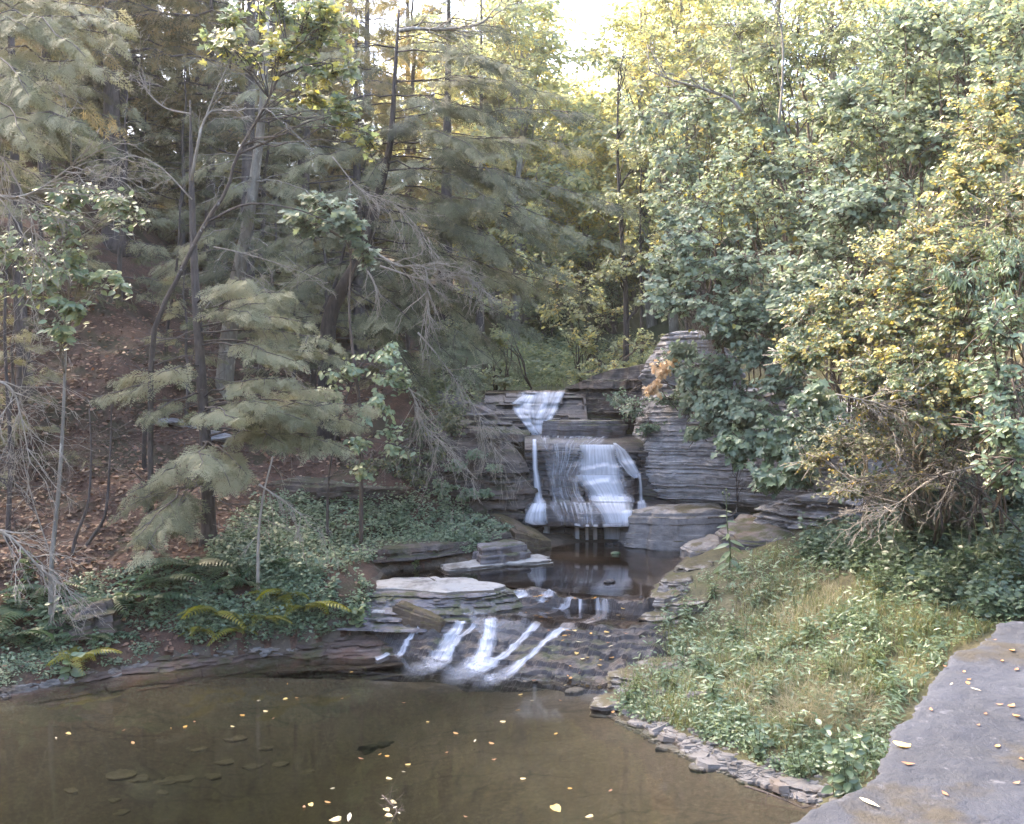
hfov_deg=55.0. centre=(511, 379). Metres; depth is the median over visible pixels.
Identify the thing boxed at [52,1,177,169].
hemlock tree
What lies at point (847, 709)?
weed
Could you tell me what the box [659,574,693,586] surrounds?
rock slab
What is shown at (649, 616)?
rock slab
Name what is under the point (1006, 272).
locust shrub
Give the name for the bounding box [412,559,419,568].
round leaved plant
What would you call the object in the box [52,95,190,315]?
hemlock tree
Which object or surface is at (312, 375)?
sapling
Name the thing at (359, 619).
round leaved plant
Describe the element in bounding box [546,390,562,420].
waterfall
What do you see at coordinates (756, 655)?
weed
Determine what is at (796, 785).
stone
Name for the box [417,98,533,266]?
broadleaf tree
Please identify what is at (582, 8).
sky
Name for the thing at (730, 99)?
dead branch
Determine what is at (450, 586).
rock slab
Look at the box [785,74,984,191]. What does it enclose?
young basswood
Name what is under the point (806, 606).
grass
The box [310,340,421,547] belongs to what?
drooping sapling
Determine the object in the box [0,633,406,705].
rock ledge
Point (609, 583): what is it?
stone
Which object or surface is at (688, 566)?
rock slab
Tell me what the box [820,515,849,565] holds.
leafy plant
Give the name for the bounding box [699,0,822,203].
broadleaf tree
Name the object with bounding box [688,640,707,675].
weed
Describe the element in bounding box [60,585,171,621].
fern
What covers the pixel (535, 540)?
boulder
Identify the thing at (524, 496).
rock ledge
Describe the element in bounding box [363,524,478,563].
ground cover
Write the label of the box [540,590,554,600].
cascade stream
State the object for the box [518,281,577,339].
young basswood
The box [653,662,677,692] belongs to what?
weed
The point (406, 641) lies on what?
cascade stream
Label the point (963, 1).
broadleaf tree
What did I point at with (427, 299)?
dead branch
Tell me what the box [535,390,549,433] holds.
waterfall
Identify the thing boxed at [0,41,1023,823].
ground
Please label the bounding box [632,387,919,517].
rock cliff
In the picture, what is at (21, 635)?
fern
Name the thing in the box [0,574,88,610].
fern
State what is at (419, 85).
broadleaf tree
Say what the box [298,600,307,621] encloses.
leafy plant
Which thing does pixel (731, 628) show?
weed
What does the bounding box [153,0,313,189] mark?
hemlock tree
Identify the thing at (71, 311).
tree
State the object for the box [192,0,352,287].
hemlock tree
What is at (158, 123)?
hemlock tree
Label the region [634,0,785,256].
broadleaf tree
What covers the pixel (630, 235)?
sapling tree
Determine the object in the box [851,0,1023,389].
basswood tree
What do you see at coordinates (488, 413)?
rock ledge
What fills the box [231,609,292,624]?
fern
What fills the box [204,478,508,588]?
ground cover
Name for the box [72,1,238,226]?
hemlock tree
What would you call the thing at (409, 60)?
hemlock tree
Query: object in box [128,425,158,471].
sapling
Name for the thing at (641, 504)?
waterfall
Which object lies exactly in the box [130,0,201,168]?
hemlock tree
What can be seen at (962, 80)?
young basswood
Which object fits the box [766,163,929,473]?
basswood tree
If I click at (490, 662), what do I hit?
cascade stream
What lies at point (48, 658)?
ground cover
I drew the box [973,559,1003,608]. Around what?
leafy plant
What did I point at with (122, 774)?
sunken stone
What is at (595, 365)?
bank shrub
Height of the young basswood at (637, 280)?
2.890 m
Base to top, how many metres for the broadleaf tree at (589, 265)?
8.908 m
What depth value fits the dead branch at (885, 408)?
12.51 m
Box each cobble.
[664,732,675,738]
[676,733,686,737]
[680,753,690,758]
[690,737,703,743]
[705,740,718,746]
[717,756,726,760]
[720,752,734,757]
[736,778,744,784]
[742,760,756,766]
[765,756,779,765]
[809,780,818,784]
[817,790,834,796]
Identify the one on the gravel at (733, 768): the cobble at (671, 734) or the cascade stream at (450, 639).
the cobble at (671, 734)
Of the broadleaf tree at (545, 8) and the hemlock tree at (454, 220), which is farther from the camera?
the broadleaf tree at (545, 8)
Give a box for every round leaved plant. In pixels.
[348,604,366,626]
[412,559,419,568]
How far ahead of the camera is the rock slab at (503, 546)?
19.76 m
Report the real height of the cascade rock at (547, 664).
2.514 m
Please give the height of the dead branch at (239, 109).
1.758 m
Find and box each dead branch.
[0,78,172,291]
[0,156,88,323]
[0,290,99,551]
[0,381,95,516]
[0,422,141,501]
[0,520,114,638]
[91,155,191,200]
[101,31,190,114]
[189,80,316,180]
[204,36,256,117]
[213,246,336,298]
[259,484,338,569]
[265,365,330,492]
[332,156,482,286]
[351,255,390,323]
[368,247,478,376]
[377,388,499,534]
[380,255,504,336]
[398,0,518,57]
[418,332,532,509]
[638,19,743,112]
[678,302,734,386]
[707,458,747,518]
[759,0,792,123]
[825,458,996,548]
[836,375,1018,487]
[838,329,975,531]
[838,444,1021,546]
[930,378,1023,527]
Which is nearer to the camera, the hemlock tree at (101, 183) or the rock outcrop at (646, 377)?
the rock outcrop at (646, 377)
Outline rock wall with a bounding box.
[565,364,644,430]
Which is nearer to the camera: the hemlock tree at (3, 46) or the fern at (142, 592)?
the fern at (142, 592)
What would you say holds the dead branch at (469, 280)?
attached to the hemlock tree at (454, 220)
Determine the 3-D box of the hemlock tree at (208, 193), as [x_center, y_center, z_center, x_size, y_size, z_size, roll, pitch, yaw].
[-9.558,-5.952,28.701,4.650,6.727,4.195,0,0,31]
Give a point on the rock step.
(571, 405)
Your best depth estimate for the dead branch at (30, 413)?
16.59 m
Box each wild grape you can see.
[655,328,818,466]
[710,371,850,499]
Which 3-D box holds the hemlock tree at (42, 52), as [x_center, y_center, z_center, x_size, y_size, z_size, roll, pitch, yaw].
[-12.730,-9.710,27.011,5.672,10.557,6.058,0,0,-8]
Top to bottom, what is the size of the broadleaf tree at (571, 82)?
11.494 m
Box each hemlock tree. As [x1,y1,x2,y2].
[0,0,102,169]
[0,0,120,401]
[0,0,138,527]
[0,0,244,223]
[0,2,128,348]
[0,2,163,214]
[0,123,136,313]
[0,279,103,488]
[1,0,194,183]
[2,0,290,257]
[21,0,162,185]
[24,0,149,183]
[36,0,161,164]
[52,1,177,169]
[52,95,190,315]
[68,0,198,190]
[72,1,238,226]
[75,0,240,212]
[81,0,367,339]
[85,100,382,572]
[91,0,225,208]
[124,64,276,282]
[127,0,293,287]
[128,0,273,243]
[128,0,284,270]
[129,0,271,247]
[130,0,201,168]
[131,10,188,211]
[134,7,349,404]
[141,270,248,420]
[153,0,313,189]
[153,1,352,289]
[156,25,270,242]
[162,84,286,283]
[174,1,300,266]
[184,0,394,349]
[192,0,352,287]
[198,99,347,317]
[215,0,343,314]
[221,59,375,337]
[223,195,319,373]
[235,0,384,288]
[236,255,367,453]
[254,147,372,353]
[256,8,440,355]
[259,0,416,284]
[264,9,641,450]
[265,87,432,336]
[278,183,398,364]
[291,61,407,295]
[295,0,434,347]
[311,1,465,314]
[311,82,459,339]
[343,61,455,273]
[352,196,462,393]
[359,0,473,267]
[370,0,472,300]
[386,0,537,376]
[401,0,538,335]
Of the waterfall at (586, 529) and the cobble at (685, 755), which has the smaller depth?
the cobble at (685, 755)
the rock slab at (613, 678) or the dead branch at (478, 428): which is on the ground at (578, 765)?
the rock slab at (613, 678)
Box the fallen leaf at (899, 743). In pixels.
[893,741,910,746]
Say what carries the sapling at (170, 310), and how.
on the ground at (578, 765)
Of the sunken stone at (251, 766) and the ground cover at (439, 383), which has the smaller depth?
the sunken stone at (251, 766)
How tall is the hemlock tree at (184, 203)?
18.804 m
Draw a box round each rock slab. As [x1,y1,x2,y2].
[371,609,389,621]
[376,576,505,598]
[437,554,553,577]
[472,549,530,564]
[477,539,526,554]
[542,419,628,437]
[589,692,634,717]
[606,665,651,689]
[632,680,672,699]
[636,655,693,674]
[637,610,681,624]
[649,589,684,611]
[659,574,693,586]
[666,596,707,615]
[673,560,714,572]
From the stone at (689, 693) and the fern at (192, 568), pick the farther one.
the fern at (192, 568)
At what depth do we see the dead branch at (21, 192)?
14.58 m
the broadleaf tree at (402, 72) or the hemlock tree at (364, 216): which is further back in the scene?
the broadleaf tree at (402, 72)
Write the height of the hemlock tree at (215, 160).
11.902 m
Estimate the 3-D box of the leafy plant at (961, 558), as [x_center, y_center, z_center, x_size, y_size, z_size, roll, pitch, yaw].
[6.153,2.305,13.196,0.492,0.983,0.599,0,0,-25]
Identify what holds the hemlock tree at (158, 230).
on the ground at (578, 765)
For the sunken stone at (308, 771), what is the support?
on the ground at (578, 765)
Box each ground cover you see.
[0,556,372,665]
[0,636,318,685]
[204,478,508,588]
[244,558,375,634]
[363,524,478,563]
[383,443,418,487]
[414,368,567,418]
[486,320,591,378]
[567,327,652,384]
[610,529,1022,779]
[788,492,1023,624]
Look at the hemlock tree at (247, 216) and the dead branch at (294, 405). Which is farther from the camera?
the hemlock tree at (247, 216)
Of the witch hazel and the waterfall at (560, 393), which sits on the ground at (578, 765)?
the witch hazel
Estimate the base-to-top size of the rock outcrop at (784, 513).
1.274 m
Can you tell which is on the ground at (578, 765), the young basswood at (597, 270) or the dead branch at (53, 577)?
the young basswood at (597, 270)
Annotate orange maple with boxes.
[641,350,679,403]
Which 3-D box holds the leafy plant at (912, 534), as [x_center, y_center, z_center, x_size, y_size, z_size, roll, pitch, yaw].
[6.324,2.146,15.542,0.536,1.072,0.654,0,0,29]
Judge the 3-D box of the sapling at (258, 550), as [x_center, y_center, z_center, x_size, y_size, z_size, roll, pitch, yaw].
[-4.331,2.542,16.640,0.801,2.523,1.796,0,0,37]
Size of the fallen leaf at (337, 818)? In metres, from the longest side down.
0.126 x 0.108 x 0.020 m
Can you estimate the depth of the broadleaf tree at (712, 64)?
49.39 m
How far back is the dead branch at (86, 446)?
18.15 m
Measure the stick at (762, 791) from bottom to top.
0.214 m
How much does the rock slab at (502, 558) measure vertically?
0.166 m
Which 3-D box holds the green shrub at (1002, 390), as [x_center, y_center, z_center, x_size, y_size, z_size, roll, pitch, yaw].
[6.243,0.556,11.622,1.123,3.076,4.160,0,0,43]
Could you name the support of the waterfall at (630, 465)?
on the waterfall rock face at (559, 463)
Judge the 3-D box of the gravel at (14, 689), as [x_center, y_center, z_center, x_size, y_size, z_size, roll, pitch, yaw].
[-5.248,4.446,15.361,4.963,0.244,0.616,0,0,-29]
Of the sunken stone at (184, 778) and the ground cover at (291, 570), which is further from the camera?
the ground cover at (291, 570)
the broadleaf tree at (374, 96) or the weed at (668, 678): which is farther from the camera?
the broadleaf tree at (374, 96)
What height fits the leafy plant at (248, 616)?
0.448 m
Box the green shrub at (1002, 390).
[950,290,1023,508]
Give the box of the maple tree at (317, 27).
[147,0,386,550]
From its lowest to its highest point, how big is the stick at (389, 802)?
0.227 m
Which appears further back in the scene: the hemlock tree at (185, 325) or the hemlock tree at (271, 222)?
the hemlock tree at (271, 222)
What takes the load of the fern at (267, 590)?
on the ground at (578, 765)
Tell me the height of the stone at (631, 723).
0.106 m
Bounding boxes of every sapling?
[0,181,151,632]
[0,213,114,542]
[42,408,151,555]
[46,404,144,545]
[127,203,231,369]
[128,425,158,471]
[216,456,310,593]
[259,241,388,387]
[277,190,380,545]
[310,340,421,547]
[412,249,551,387]
[531,252,635,370]
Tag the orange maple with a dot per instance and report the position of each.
(660, 371)
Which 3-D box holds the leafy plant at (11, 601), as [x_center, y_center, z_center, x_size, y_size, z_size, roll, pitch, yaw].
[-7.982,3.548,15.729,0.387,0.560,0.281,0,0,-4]
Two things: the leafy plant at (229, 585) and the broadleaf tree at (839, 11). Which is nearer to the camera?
the leafy plant at (229, 585)
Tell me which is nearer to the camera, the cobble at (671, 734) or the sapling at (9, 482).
the cobble at (671, 734)
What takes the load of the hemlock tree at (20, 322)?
on the ground at (578, 765)
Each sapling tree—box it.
[587,48,680,366]
[610,142,702,359]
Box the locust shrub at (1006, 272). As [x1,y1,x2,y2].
[922,228,1023,548]
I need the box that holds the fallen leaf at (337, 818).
[330,816,340,821]
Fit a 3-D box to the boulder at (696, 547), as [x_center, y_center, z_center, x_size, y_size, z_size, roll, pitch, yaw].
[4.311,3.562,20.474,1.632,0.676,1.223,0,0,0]
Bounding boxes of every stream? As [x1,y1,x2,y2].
[399,632,417,654]
[434,621,464,661]
[442,623,474,658]
[468,618,493,670]
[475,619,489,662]
[481,388,569,390]
[481,621,538,667]
[511,623,572,671]
[517,590,526,597]
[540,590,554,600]
[553,597,578,609]
[587,598,604,622]
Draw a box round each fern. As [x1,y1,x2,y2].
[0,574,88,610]
[0,599,69,635]
[0,619,62,648]
[13,608,80,635]
[33,625,143,647]
[46,645,122,676]
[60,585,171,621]
[105,569,205,603]
[114,591,202,621]
[120,555,242,582]
[172,623,219,637]
[173,553,278,589]
[176,605,245,629]
[204,572,283,596]
[206,624,261,646]
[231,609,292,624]
[236,550,316,583]
[240,587,315,610]
[266,597,351,617]
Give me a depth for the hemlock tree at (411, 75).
46.00 m
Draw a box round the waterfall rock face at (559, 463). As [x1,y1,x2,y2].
[524,434,675,539]
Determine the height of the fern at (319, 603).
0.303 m
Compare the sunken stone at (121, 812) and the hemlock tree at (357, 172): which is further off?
the hemlock tree at (357, 172)
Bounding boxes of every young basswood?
[460,245,506,313]
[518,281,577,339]
[552,213,606,286]
[553,268,642,333]
[627,257,711,296]
[675,212,782,289]
[700,167,821,247]
[737,174,843,267]
[750,102,927,200]
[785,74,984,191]
[795,204,926,297]
[799,28,887,80]
[847,0,1005,129]
[860,0,1020,96]
[885,164,991,266]
[890,42,1023,169]
[899,242,1023,309]
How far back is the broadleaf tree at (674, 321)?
37.68 m
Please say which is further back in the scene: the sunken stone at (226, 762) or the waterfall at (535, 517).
the waterfall at (535, 517)
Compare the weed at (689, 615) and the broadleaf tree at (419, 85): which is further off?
the broadleaf tree at (419, 85)
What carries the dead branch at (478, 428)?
attached to the hemlock tree at (454, 220)
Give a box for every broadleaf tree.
[258,1,421,229]
[371,1,466,242]
[373,0,616,319]
[397,10,507,254]
[413,0,628,322]
[416,6,534,226]
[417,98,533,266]
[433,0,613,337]
[467,1,529,100]
[482,129,605,326]
[512,50,576,159]
[524,71,599,287]
[533,62,653,279]
[541,0,766,327]
[542,0,810,318]
[549,127,638,317]
[551,18,769,332]
[571,84,602,146]
[575,7,674,185]
[578,69,706,300]
[582,81,657,275]
[622,1,793,213]
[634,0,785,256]
[663,0,851,212]
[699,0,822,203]
[707,0,936,164]
[781,0,976,88]
[856,0,988,92]
[945,0,1023,48]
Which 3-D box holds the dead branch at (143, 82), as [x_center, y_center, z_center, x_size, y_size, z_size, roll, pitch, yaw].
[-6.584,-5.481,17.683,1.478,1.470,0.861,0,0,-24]
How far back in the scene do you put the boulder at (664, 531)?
21.30 m
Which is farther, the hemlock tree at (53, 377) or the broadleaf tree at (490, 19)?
the broadleaf tree at (490, 19)
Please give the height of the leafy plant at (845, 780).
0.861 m
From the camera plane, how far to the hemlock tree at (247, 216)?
23.44 m
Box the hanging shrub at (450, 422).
[344,407,466,489]
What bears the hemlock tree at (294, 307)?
on the ground at (578, 765)
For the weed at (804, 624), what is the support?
on the ground at (578, 765)
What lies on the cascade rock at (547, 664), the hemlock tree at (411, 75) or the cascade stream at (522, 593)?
the cascade stream at (522, 593)
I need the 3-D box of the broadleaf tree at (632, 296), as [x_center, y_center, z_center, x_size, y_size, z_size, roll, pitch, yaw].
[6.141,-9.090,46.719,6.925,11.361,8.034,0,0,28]
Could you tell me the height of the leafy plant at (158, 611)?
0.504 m
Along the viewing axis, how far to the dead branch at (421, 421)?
20.19 m
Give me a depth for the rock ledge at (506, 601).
16.74 m
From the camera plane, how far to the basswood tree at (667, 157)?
26.72 m
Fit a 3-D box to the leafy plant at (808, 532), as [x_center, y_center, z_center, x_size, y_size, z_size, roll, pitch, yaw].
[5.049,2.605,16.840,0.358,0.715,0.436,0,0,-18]
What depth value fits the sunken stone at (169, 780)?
12.18 m
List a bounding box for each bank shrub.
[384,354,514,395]
[566,328,664,382]
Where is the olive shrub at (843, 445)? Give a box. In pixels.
[780,367,981,540]
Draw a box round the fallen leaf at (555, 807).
[550,804,560,811]
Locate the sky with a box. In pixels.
[128,0,956,176]
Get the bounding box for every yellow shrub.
[762,144,1022,505]
[923,56,1023,520]
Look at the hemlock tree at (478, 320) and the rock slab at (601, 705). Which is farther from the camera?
the hemlock tree at (478, 320)
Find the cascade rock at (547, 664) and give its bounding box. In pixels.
[335,586,669,693]
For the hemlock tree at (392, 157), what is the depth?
50.55 m
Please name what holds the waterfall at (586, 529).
on the waterfall rock face at (559, 463)
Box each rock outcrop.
[154,418,233,453]
[267,476,410,509]
[638,330,745,393]
[753,491,879,529]
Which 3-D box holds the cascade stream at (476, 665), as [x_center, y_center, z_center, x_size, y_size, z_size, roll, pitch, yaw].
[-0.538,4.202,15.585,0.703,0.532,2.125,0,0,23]
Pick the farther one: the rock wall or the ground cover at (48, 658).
the rock wall
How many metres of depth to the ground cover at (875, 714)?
12.92 m
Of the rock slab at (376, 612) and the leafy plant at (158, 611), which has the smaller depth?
the leafy plant at (158, 611)
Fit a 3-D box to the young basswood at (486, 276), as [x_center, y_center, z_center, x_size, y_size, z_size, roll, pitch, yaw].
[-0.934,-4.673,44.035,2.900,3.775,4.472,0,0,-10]
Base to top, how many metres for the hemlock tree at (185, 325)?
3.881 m
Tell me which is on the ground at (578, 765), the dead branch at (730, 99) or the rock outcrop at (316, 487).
the rock outcrop at (316, 487)
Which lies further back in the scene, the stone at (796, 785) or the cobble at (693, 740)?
the cobble at (693, 740)
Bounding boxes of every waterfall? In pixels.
[513,395,538,434]
[525,390,558,433]
[527,503,547,532]
[533,439,542,503]
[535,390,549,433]
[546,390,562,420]
[574,524,579,538]
[580,475,624,499]
[581,445,617,474]
[585,524,588,539]
[593,496,627,526]
[593,524,597,539]
[604,524,628,538]
[613,443,638,476]
[621,510,630,525]
[638,473,641,500]
[638,500,644,508]
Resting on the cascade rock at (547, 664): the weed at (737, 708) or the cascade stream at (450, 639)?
the cascade stream at (450, 639)
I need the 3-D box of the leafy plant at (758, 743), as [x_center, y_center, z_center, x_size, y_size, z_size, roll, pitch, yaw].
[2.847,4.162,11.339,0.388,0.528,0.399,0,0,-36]
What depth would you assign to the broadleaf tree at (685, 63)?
38.93 m
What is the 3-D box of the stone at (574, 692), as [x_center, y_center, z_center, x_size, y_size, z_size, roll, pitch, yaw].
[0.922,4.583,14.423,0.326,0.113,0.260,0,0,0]
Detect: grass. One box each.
[477,371,565,387]
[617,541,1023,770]
[701,645,910,744]
[730,567,861,630]
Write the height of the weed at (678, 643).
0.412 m
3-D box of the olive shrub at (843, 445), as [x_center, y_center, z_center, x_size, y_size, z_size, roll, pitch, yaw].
[5.555,1.256,14.408,2.602,2.837,4.371,0,0,28]
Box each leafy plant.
[1,584,23,618]
[14,550,38,583]
[34,596,62,633]
[58,652,85,679]
[114,583,140,619]
[145,598,162,628]
[171,573,185,601]
[221,571,235,599]
[242,608,260,635]
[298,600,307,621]
[325,573,342,597]
[622,677,639,705]
[736,713,771,761]
[781,737,816,778]
[797,511,820,546]
[815,719,869,796]
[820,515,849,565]
[849,513,886,567]
[869,547,897,601]
[885,515,925,572]
[901,505,923,547]
[906,495,950,559]
[932,549,964,608]
[941,514,992,579]
[955,479,998,541]
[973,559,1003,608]
[982,497,1023,573]
[997,541,1023,592]
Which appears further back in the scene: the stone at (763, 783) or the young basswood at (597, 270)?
the young basswood at (597, 270)
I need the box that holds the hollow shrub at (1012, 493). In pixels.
[782,393,1023,521]
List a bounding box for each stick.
[377,780,405,821]
[745,785,820,808]
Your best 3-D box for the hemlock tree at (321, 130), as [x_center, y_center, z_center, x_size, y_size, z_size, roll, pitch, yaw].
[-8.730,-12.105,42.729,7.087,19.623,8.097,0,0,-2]
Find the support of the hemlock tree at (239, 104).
on the ground at (578, 765)
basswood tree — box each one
[613,75,807,331]
[636,212,804,383]
[657,0,884,309]
[661,120,875,389]
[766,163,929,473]
[775,46,972,398]
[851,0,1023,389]
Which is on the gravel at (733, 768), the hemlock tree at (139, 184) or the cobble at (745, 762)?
the cobble at (745, 762)
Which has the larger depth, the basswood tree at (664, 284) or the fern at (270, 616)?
the basswood tree at (664, 284)
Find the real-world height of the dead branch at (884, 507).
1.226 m
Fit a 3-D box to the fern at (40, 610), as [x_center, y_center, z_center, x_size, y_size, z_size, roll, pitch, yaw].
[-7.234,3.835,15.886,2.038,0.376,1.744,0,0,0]
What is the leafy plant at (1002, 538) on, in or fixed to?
on the ground at (578, 765)
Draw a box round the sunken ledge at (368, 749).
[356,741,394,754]
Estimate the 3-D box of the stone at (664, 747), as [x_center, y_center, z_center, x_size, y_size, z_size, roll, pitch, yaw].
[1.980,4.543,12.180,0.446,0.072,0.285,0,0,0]
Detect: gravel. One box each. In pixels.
[0,646,323,699]
[607,709,819,806]
[615,585,689,693]
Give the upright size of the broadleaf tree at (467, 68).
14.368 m
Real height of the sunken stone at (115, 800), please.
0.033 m
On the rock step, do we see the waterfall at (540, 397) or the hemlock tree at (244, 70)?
the waterfall at (540, 397)
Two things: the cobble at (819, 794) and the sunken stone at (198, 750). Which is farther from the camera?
the sunken stone at (198, 750)
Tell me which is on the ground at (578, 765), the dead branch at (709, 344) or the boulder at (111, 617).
the boulder at (111, 617)
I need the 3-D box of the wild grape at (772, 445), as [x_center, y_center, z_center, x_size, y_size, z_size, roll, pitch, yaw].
[5.451,1.003,19.552,2.559,2.363,5.935,0,0,20]
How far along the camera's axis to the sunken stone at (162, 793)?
11.94 m
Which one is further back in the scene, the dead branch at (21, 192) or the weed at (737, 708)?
the dead branch at (21, 192)
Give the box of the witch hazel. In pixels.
[699,296,826,385]
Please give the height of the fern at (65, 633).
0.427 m
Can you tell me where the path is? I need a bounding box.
[790,621,1023,823]
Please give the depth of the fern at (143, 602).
16.07 m
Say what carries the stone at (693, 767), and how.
on the ground at (578, 765)
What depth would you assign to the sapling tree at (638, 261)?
28.90 m
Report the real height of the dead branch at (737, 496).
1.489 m
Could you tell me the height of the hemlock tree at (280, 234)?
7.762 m
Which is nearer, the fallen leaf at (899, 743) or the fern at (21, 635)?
the fallen leaf at (899, 743)
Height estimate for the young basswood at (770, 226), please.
2.890 m
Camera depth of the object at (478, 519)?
21.13 m
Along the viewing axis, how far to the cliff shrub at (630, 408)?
22.84 m
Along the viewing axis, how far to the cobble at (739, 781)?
11.06 m
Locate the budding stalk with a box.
[713,488,743,572]
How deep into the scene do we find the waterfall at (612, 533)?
22.48 m
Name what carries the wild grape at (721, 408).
on the rock cliff
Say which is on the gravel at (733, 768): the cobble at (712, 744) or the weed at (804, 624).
the cobble at (712, 744)
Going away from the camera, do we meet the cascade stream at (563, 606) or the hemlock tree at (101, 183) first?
the cascade stream at (563, 606)
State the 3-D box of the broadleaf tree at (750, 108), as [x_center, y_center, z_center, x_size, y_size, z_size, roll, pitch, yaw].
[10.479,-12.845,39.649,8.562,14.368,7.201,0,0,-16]
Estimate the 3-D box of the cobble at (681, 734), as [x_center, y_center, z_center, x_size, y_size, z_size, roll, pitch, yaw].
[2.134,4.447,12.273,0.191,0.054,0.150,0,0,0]
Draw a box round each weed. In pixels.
[629,672,645,697]
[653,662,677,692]
[669,631,686,654]
[680,601,696,623]
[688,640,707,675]
[695,666,724,708]
[704,577,720,599]
[723,615,741,641]
[729,699,749,729]
[746,591,763,611]
[747,637,771,666]
[753,669,785,705]
[785,706,810,741]
[797,572,817,599]
[799,611,817,644]
[818,647,842,688]
[830,693,861,728]
[851,611,874,636]
[868,642,889,674]
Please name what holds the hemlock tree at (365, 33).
on the ground at (578, 765)
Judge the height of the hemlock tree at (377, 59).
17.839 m
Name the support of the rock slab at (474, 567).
on the ground at (578, 765)
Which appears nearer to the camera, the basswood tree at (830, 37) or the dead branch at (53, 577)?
the dead branch at (53, 577)
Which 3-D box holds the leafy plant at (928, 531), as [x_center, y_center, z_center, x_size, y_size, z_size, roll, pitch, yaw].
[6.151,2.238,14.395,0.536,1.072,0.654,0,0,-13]
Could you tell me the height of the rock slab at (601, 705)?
0.460 m
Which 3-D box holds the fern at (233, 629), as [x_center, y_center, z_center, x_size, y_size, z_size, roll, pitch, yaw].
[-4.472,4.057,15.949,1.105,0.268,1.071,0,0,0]
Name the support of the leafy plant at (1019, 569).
on the ground at (578, 765)
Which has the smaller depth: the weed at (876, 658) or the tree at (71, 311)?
the weed at (876, 658)
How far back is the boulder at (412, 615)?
16.36 m
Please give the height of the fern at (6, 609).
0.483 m
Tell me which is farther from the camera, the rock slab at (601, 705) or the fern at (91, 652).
the fern at (91, 652)
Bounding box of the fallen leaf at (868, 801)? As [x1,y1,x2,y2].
[860,797,877,805]
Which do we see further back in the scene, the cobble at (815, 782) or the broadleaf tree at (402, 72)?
the broadleaf tree at (402, 72)
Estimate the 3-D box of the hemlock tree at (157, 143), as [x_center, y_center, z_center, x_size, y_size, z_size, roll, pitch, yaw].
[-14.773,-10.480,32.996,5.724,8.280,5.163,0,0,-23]
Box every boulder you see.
[54,598,127,639]
[392,600,445,632]
[487,514,551,553]
[618,502,733,558]
[679,534,718,559]
[715,514,794,549]
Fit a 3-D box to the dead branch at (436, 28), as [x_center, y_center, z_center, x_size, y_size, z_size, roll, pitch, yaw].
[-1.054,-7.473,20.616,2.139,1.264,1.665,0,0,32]
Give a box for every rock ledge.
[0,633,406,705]
[334,587,523,631]
[344,526,513,562]
[400,415,543,532]
[427,389,530,441]
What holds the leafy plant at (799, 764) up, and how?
on the ground at (578, 765)
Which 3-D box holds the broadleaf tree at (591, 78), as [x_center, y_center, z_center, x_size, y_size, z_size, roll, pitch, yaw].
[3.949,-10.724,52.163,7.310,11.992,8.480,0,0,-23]
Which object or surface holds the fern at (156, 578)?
on the ground at (578, 765)
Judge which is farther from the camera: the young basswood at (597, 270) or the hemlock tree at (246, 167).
the young basswood at (597, 270)
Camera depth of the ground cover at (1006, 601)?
13.72 m
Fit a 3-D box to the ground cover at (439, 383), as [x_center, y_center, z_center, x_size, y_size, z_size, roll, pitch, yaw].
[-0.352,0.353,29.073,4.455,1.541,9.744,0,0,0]
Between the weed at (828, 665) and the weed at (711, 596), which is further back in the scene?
the weed at (711, 596)
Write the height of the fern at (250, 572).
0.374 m
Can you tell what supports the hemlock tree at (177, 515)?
on the ground at (578, 765)
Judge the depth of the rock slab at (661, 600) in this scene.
16.56 m
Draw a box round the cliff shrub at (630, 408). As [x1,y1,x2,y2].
[602,349,694,437]
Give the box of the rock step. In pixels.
[484,390,587,434]
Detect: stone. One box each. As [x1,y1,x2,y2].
[64,787,77,794]
[105,769,136,780]
[108,798,121,802]
[113,809,130,815]
[126,774,148,782]
[153,776,176,784]
[154,790,168,795]
[174,775,194,782]
[190,747,208,753]
[204,773,221,780]
[213,758,233,766]
[222,736,246,742]
[242,763,263,770]
[257,746,272,750]
[272,761,289,767]
[300,769,315,773]
[564,687,584,696]
[603,579,615,586]
[611,551,620,557]
[613,542,622,546]
[627,719,646,728]
[655,743,679,751]
[686,691,706,703]
[688,761,705,773]
[756,777,770,788]
[779,777,823,794]
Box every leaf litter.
[0,282,382,579]
[0,559,368,667]
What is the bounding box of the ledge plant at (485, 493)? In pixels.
[429,448,502,504]
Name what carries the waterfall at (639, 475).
on the waterfall rock face at (559, 463)
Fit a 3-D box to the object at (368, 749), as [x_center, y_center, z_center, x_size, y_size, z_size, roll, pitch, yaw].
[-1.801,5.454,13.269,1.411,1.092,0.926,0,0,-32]
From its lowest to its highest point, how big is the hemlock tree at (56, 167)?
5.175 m
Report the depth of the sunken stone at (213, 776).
12.40 m

